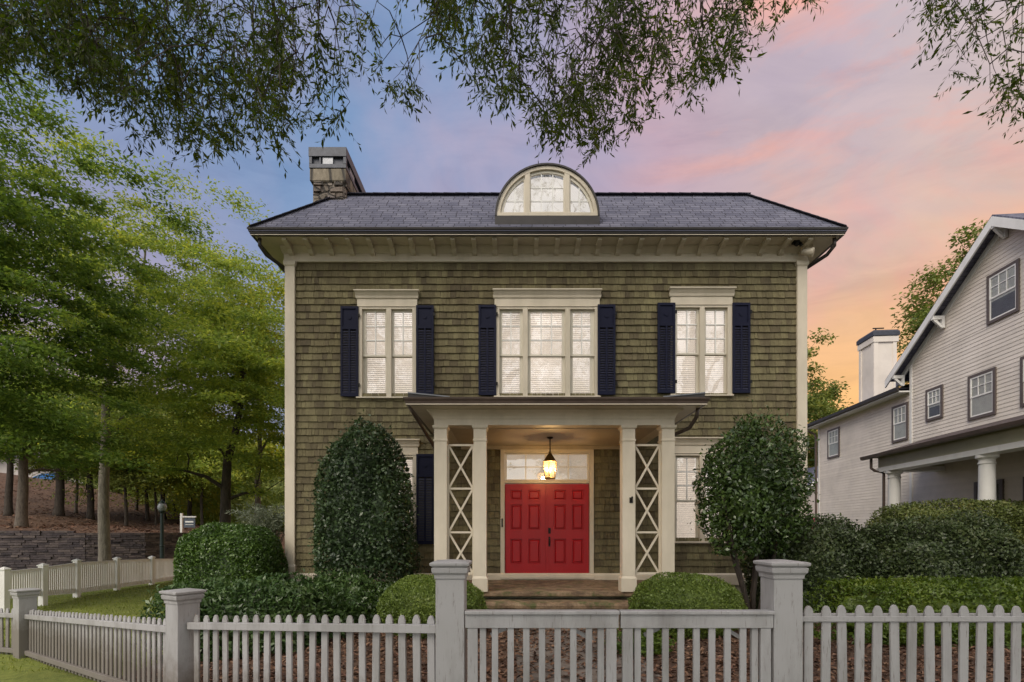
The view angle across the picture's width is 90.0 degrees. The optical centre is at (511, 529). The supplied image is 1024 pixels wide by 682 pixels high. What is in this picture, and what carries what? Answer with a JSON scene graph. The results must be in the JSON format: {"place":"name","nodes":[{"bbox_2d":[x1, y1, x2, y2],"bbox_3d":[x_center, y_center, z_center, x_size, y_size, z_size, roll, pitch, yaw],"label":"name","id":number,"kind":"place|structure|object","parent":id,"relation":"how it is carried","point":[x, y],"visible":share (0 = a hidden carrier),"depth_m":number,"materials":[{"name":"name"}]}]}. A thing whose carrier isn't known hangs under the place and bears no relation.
{"place":"outdoors","nodes":[
{"label":"outdoors","id":0,"kind":"place"},
{"bbox_2d":[0,580,172,681],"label":"lawn","id":1,"kind":"structure","parent":0,"point":[23,675],"depth_m":12.18,"materials":[{"name":"green plant"}]},
{"bbox_2d":[0,556,186,612],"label":"side fence","id":2,"kind":"object","parent":1,"relation":"on","point":[76,578],"visible":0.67,"depth_m":15.53,"materials":[{"name":"white paint"}]},
{"bbox_2d":[157,500,166,558],"bbox_3d":[-14.350,0.480,21.000,0.340,3.440,0.340,0,0,0],"label":"street lamp","id":3,"kind":"object","parent":1,"relation":"on","point":[162,507],"visible":0.77,"depth_m":20.93,"materials":[{"name":"black metal"}]},
{"bbox_2d":[82,243,284,523],"bbox_3d":[-9.589,-4.013,18.827,9.996,12.341,9.207,0,0,0],"label":"street tree","id":4,"kind":"object","parent":1,"relation":"on","point":[234,346],"visible":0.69,"depth_m":17.97,"materials":[{"name":"green plant"}]},
{"bbox_2d":[172,520,288,589],"bbox_3d":[-5.936,0.945,10.904,2.124,2.290,2.010,0,0,0],"label":"laurel hedge","id":5,"kind":"object","parent":1,"relation":"on","point":[226,550],"visible":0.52,"depth_m":10.22,"materials":[{"name":"green plant"}]},
{"bbox_2d":[224,502,284,542],"bbox_3d":[-6.763,0.602,14.195,2.094,2.801,2.358,0,0,0],"label":"silvery shrub","id":6,"kind":"object","parent":1,"relation":"on","point":[276,524],"visible":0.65,"depth_m":13.94,"materials":[{"name":"green plant"}]},
{"bbox_2d":[0,473,284,569],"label":"hillside","id":7,"kind":"structure","parent":0,"point":[61,520],"depth_m":37.74,"materials":[{"name":"brown soil"}]},
{"bbox_2d":[0,456,82,482],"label":"hilltop building","id":8,"kind":"structure","parent":7,"relation":"on","point":[3,467],"depth_m":52.00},
{"bbox_2d":[0,351,83,515],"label":"tree","id":9,"kind":"object","parent":7,"relation":"on","point":[8,504],"depth_m":32.88,"materials":[{"name":"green plant"}]},
{"bbox_2d":[0,348,126,527],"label":"tree","id":10,"kind":"object","parent":7,"relation":"on","point":[21,515],"visible":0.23,"depth_m":27.45,"materials":[{"name":"green plant"}]},
{"bbox_2d":[5,372,122,515],"bbox_3d":[-29.955,-5.795,34.721,8.750,10.016,9.251,0,0,-33],"label":"tree","id":11,"kind":"object","parent":7,"relation":"on","point":[59,507],"visible":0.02,"depth_m":34.31,"materials":[{"name":"green plant"}]},
{"bbox_2d":[14,401,138,512],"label":"tree","id":12,"kind":"object","parent":7,"relation":"on","point":[76,498],"visible":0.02,"depth_m":36.59,"materials":[{"name":"green plant"}]},
{"bbox_2d":[20,377,138,519],"bbox_3d":[-29.618,-5.488,35.746,9.186,9.833,7.859,0,0,0],"label":"tree","id":13,"kind":"object","parent":7,"relation":"on","point":[90,512],"visible":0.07,"depth_m":35.64,"materials":[{"name":"green plant"}]},
{"bbox_2d":[64,468,134,494],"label":"bush","id":14,"kind":"object","parent":7,"relation":"on","point":[114,486],"visible":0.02,"depth_m":50.33,"materials":[{"name":"green plant"}]},
{"bbox_2d":[57,382,196,525],"bbox_3d":[-26.169,-5.215,35.364,8.891,10.331,7.806,0,0,-19],"label":"tree","id":15,"kind":"object","parent":7,"relation":"on","point":[120,481],"visible":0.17,"depth_m":34.63,"materials":[{"name":"green plant"}]},
{"bbox_2d":[112,409,162,510],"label":"tree","id":16,"kind":"object","parent":7,"relation":"on","point":[137,500],"visible":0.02,"depth_m":43.90,"materials":[{"name":"green plant"}]},
{"bbox_2d":[0,480,276,532],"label":"fallen leaves","id":17,"kind":"object","parent":7,"relation":"on","point":[92,524],"visible":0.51,"depth_m":32.30,"materials":[{"name":"brown plant"}]},
{"bbox_2d":[75,411,220,525],"bbox_3d":[-25.102,-4.261,36.475,8.646,8.222,8.784,0,0,-24],"label":"tree","id":18,"kind":"object","parent":7,"relation":"on","point":[175,490],"visible":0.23,"depth_m":35.43,"materials":[{"name":"green plant"}]},
{"bbox_2d":[115,477,193,512],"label":"bush","id":19,"kind":"object","parent":7,"relation":"on","point":[153,504],"visible":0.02,"depth_m":47.11,"materials":[{"name":"green plant"}]},
{"bbox_2d":[110,385,200,520],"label":"tree","id":20,"kind":"object","parent":7,"relation":"on","point":[147,515],"depth_m":38.87,"materials":[{"name":"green plant"}]},
{"bbox_2d":[111,386,227,518],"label":"tree","id":21,"kind":"object","parent":7,"relation":"on","point":[163,499],"depth_m":41.87,"materials":[{"name":"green plant"}]},
{"bbox_2d":[180,513,196,532],"bbox_3d":[-16.750,-0.096,26.500,0.800,1.500,0.100,0,0,0],"label":"hanging sign","id":22,"kind":"object","parent":7,"relation":"on","point":[189,521],"visible":0.93,"depth_m":26.48,"materials":[{"name":"white paint"}]},
{"bbox_2d":[168,412,210,516],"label":"tree","id":23,"kind":"object","parent":7,"relation":"on","point":[174,508],"depth_m":44.42,"materials":[{"name":"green plant"}]},
{"bbox_2d":[135,416,273,524],"bbox_3d":[-21.738,-4.117,36.164,9.261,8.190,7.706,0,0,13],"label":"tree","id":24,"kind":"object","parent":7,"relation":"on","point":[202,466],"visible":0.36,"depth_m":35.55,"materials":[{"name":"green plant"}]},
{"bbox_2d":[148,398,262,515],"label":"tree","id":25,"kind":"object","parent":7,"relation":"on","point":[189,508],"visible":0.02,"depth_m":40.98,"materials":[{"name":"green plant"}]},
{"bbox_2d":[165,476,252,524],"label":"bush","id":26,"kind":"object","parent":7,"relation":"on","point":[210,514],"visible":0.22,"depth_m":41.83,"materials":[{"name":"green plant"}]},
{"bbox_2d":[216,465,284,531],"bbox_3d":[-17.966,-1.368,37.998,7.246,6.945,5.324,0,0,0],"label":"bush","id":27,"kind":"object","parent":7,"relation":"on","point":[242,500],"visible":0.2,"depth_m":36.72,"materials":[{"name":"green plant"}]},
{"bbox_2d":[221,437,284,487],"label":"tree","id":28,"kind":"object","parent":7,"relation":"on","point":[272,448],"visible":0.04,"depth_m":42.93,"materials":[{"name":"green plant"}]},
{"bbox_2d":[0,0,1023,456],"label":"sky","id":29,"kind":"structure","parent":0,"point":[834,122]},
{"bbox_2d":[122,601,1023,681],"bbox_3d":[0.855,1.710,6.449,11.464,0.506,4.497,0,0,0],"label":"leaf litter","id":30,"kind":"object","parent":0,"point":[920,659],"visible":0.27,"depth_m":6.23,"materials":[{"name":"brown plant"}]},
{"bbox_2d":[136,568,354,662],"bbox_3d":[-3.953,1.286,7.714,3.292,1.394,1.815,0,0,0],"label":"shrub","id":31,"kind":"object","parent":30,"relation":"on","point":[273,595],"visible":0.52,"depth_m":7.24,"materials":[{"name":"green plant"}]},
{"bbox_2d":[312,568,380,622],"bbox_3d":[-3.009,1.266,9.268,1.719,1.157,1.226,0,0,0],"label":"shrub","id":32,"kind":"object","parent":30,"relation":"on","point":[354,588],"visible":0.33,"depth_m":9.03,"materials":[{"name":"green plant"}]},
{"bbox_2d":[306,409,426,587],"bbox_3d":[-2.895,-0.240,10.302,2.318,4.289,1.985,0,0,0],"label":"holly shrub","id":33,"kind":"object","parent":30,"relation":"on","point":[364,513],"visible":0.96,"depth_m":9.73,"materials":[{"name":"green plant"}]},
{"bbox_2d":[358,579,396,623],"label":"shrub","id":34,"kind":"object","parent":30,"relation":"on","point":[370,604],"visible":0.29,"depth_m":8.72,"materials":[{"name":"green plant"}]},
{"bbox_2d":[376,573,488,638],"bbox_3d":[-1.213,1.151,7.907,1.719,0.980,1.507,0,0,0],"label":"boxwood mound","id":35,"kind":"object","parent":30,"relation":"on","point":[409,600],"visible":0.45,"depth_m":7.45,"materials":[{"name":"green plant"}]},
{"bbox_2d":[604,628,676,656],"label":"plant","id":36,"kind":"object","parent":30,"relation":"on","point":[657,646],"visible":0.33,"depth_m":6.43,"materials":[{"name":"green plant"}]},
{"bbox_2d":[627,571,747,638],"bbox_3d":[2.671,1.143,7.897,1.759,0.990,1.583,0,0,0],"label":"boxwood mound","id":37,"kind":"object","parent":30,"relation":"on","point":[690,591],"visible":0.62,"depth_m":7.48,"materials":[{"name":"green plant"}]},
{"bbox_2d":[687,399,821,608],"bbox_3d":[4.304,-0.270,9.078,2.110,3.860,2.103,0,0,0],"label":"treeform shrub","id":38,"kind":"object","parent":30,"relation":"on","point":[749,495],"visible":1,"depth_m":8.66,"materials":[{"name":"green plant"}]},
{"bbox_2d":[739,512,887,612],"bbox_3d":[5.538,0.679,9.589,2.435,1.994,1.876,0,0,0],"label":"dark hedge","id":39,"kind":"object","parent":30,"relation":"on","point":[829,552],"visible":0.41,"depth_m":8.93,"materials":[{"name":"green plant"}]},
{"bbox_2d":[803,574,1023,648],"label":"hedge","id":40,"kind":"object","parent":30,"relation":"on","point":[921,593],"visible":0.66,"depth_m":6.98,"materials":[{"name":"green plant"}]},
{"bbox_2d":[858,507,1023,581],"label":"dark hedge","id":41,"kind":"object","parent":30,"relation":"on","point":[951,546],"visible":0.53,"depth_m":8.71,"materials":[{"name":"green plant"}]},
{"bbox_2d":[515,628,660,681],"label":"walkway","id":42,"kind":"structure","parent":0,"point":[535,675],"depth_m":6.16,"materials":[{"name":"grey stone"}]},
{"bbox_3d":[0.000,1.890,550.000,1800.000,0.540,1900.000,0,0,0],"label":"ground","id":43,"kind":"structure","parent":0,"visible":0},
{"bbox_2d":[0,531,187,570],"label":"retaining wall","id":44,"kind":"structure","parent":43,"relation":"on","point":[25,555],"depth_m":22.60,"materials":[{"name":"grey stone"}]},
{"bbox_2d":[0,4,216,476],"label":"street tree","id":45,"kind":"object","parent":43,"relation":"on","point":[21,217],"visible":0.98,"depth_m":13.84,"materials":[{"name":"green plant"}]},
{"bbox_2d":[0,121,284,560],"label":"street tree","id":46,"kind":"object","parent":43,"relation":"on","point":[144,239],"visible":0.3,"depth_m":20.34,"materials":[{"name":"green plant"}]},
{"bbox_2d":[164,263,284,518],"bbox_3d":[-11.512,-5.025,24.627,8.756,14.461,7.514,0,0,0],"label":"street tree","id":47,"kind":"object","parent":43,"relation":"on","point":[281,291],"visible":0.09,"depth_m":23.63,"materials":[{"name":"green plant"}]},
{"bbox_2d":[0,559,471,681],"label":"picket fence","id":48,"kind":"object","parent":43,"relation":"on","point":[81,644],"visible":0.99,"depth_m":5.14,"materials":[{"name":"white paint"}]},
{"bbox_2d":[465,609,619,681],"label":"garden gate","id":49,"kind":"structure","parent":48,"relation":"attached to","point":[557,620],"depth_m":4.00,"materials":[{"name":"white paint"}]},
{"bbox_2d":[0,0,827,178],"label":"willow oak","id":50,"kind":"object","parent":43,"relation":"on","point":[133,28],"visible":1,"depth_m":6.28,"materials":[{"name":"green plant"}]},
{"bbox_2d":[247,147,848,627],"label":"shingled house","id":51,"kind":"structure","parent":43,"relation":"on","point":[629,353],"depth_m":11.51,"materials":[{"name":"brown wood"}]},
{"bbox_2d":[353,289,419,398],"bbox_3d":[-2.802,-4.147,11.555,1.458,2.401,0.340,0,0,0],"label":"window","id":52,"kind":"structure","parent":51,"relation":"in","point":[387,319],"depth_m":11.56,"materials":[{"name":"white glass"}]},
{"bbox_2d":[355,439,420,545],"bbox_3d":[-2.793,-0.829,11.555,1.477,2.381,0.340,0,0,0],"label":"window","id":53,"kind":"structure","parent":51,"relation":"in","point":[410,446],"depth_m":11.49,"materials":[{"name":"beige paint"}]},
{"bbox_2d":[505,484,547,572],"bbox_3d":[0.328,0.003,11.563,0.964,2.064,0.074,0,0,0],"label":"door","id":54,"kind":"structure","parent":51,"relation":"in","point":[526,505],"depth_m":11.54,"materials":[{"name":"red paint"}]},
{"bbox_2d":[505,454,588,479],"bbox_3d":[0.789,-1.411,11.619,1.905,0.764,0.182,0,0,0],"label":"transom window","id":55,"kind":"structure","parent":51,"relation":"in","point":[517,466],"depth_m":11.70,"materials":[{"name":"glass"}]},
{"bbox_2d":[493,288,601,396],"bbox_3d":[0.789,-4.166,11.555,2.440,2.401,0.340,0,0,0],"label":"window","id":56,"kind":"structure","parent":51,"relation":"in","point":[547,338],"depth_m":11.58,"materials":[{"name":"white glass"}]},
{"bbox_2d":[543,437,556,479],"bbox_3d":[0.776,-1.454,10.440,0.300,0.848,0.305,0,0,0],"label":"hanging lantern","id":57,"kind":"object","parent":51,"relation":"hanging from","point":[549,458],"visible":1,"depth_m":10.40,"materials":[{"name":"black metal"}]},
{"bbox_2d":[548,484,588,572],"bbox_3d":[1.261,0.003,11.531,0.939,2.064,0.137,0,0,0],"label":"door","id":58,"kind":"structure","parent":51,"relation":"in","point":[568,504],"depth_m":11.54,"materials":[{"name":"red paint"}]},
{"bbox_2d":[668,287,736,396],"bbox_3d":[4.255,-4.199,11.555,1.478,2.410,0.340,0,0,0],"label":"window","id":59,"kind":"structure","parent":51,"relation":"in","point":[703,318],"depth_m":11.56,"materials":[{"name":"white glass"}]},
{"bbox_2d":[675,437,734,542],"bbox_3d":[4.255,-0.877,11.555,1.478,2.362,0.340,0,0,0],"label":"window","id":60,"kind":"structure","parent":51,"relation":"in","point":[685,447],"depth_m":11.60,"materials":[{"name":"beige glass"}]},
{"bbox_2d":[807,466,817,520],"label":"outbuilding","id":61,"kind":"structure","parent":43,"relation":"on","point":[811,470],"depth_m":31.50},
{"bbox_2d":[807,376,849,467],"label":"tree","id":62,"kind":"object","parent":43,"relation":"on","point":[834,388],"visible":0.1,"depth_m":37.37,"materials":[{"name":"green plant"}]},
{"bbox_2d":[807,327,853,449],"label":"tree","id":63,"kind":"object","parent":43,"relation":"on","point":[821,405],"visible":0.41,"depth_m":32.58,"materials":[{"name":"green plant"}]},
{"bbox_2d":[753,559,1023,681],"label":"picket fence","id":64,"kind":"object","parent":43,"relation":"on","point":[793,622],"visible":1,"depth_m":4.05,"materials":[{"name":"white paint"}]},
{"bbox_2d":[618,609,774,681],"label":"garden gate","id":65,"kind":"structure","parent":64,"relation":"attached to","point":[758,623],"depth_m":4.00,"materials":[{"name":"white paint"}]},
{"bbox_2d":[807,213,1023,529],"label":"gabled house","id":66,"kind":"structure","parent":43,"relation":"on","point":[947,422],"depth_m":16.52,"materials":[{"name":"grey wood"}]},
{"bbox_2d":[827,426,839,458],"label":"window","id":67,"kind":"structure","parent":66,"relation":"in","point":[833,435],"depth_m":23.72,"materials":[{"name":"grey glass"}]},
{"bbox_2d":[891,402,908,442],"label":"window","id":68,"kind":"structure","parent":66,"relation":"in","point":[899,413],"depth_m":19.14,"materials":[{"name":"grey glass"}]},
{"bbox_2d":[925,384,943,421],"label":"window","id":69,"kind":"structure","parent":66,"relation":"in","point":[934,401],"depth_m":17.38,"materials":[{"name":"grey glass"}]},
{"bbox_2d":[967,367,996,420],"bbox_3d":[14.177,-4.070,15.449,0.060,1.380,1.000,0,0,5],"label":"window","id":70,"kind":"structure","parent":66,"relation":"in","point":[981,386],"depth_m":15.43,"materials":[{"name":"grey glass"}]},
{"bbox_2d":[974,479,1003,502],"bbox_3d":[14.151,-0.200,15.200,0.070,2.500,1.000,0,0,5],"label":"porch door","id":71,"kind":"structure","parent":66,"relation":"in","point":[999,483],"depth_m":14.86,"materials":[{"name":"black glass"}]},
{"bbox_2d":[986,258,1020,324],"bbox_3d":[14.116,-6.805,14.722,0.060,1.450,1.060,0,0,5],"label":"window","id":72,"kind":"structure","parent":66,"relation":"in","point":[1003,294],"depth_m":14.71,"materials":[{"name":"grey glass"}]},
{"bbox_2d":[1020,356,1023,406],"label":"window","id":73,"kind":"structure","parent":66,"relation":"in","point":[1021,358],"depth_m":14.07,"materials":[{"name":"grey glass"}]},
{"bbox_2d":[889,218,987,386],"bbox_3d":[32.934,-9.885,36.817,12.501,23.792,10.292,0,0,0],"label":"tree","id":74,"kind":"object","parent":43,"relation":"on","point":[921,314],"visible":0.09,"depth_m":37.24,"materials":[{"name":"green plant"}]},
{"bbox_2d":[859,498,1023,573],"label":"olive hedge","id":75,"kind":"object","parent":43,"relation":"on","point":[1013,514],"visible":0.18,"depth_m":12.44,"materials":[{"name":"green plant"}]},
{"bbox_2d":[893,0,1023,144],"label":"willow oak","id":76,"kind":"object","parent":43,"relation":"on","point":[1014,80],"visible":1,"depth_m":7.03,"materials":[{"name":"green plant"}]}
]}

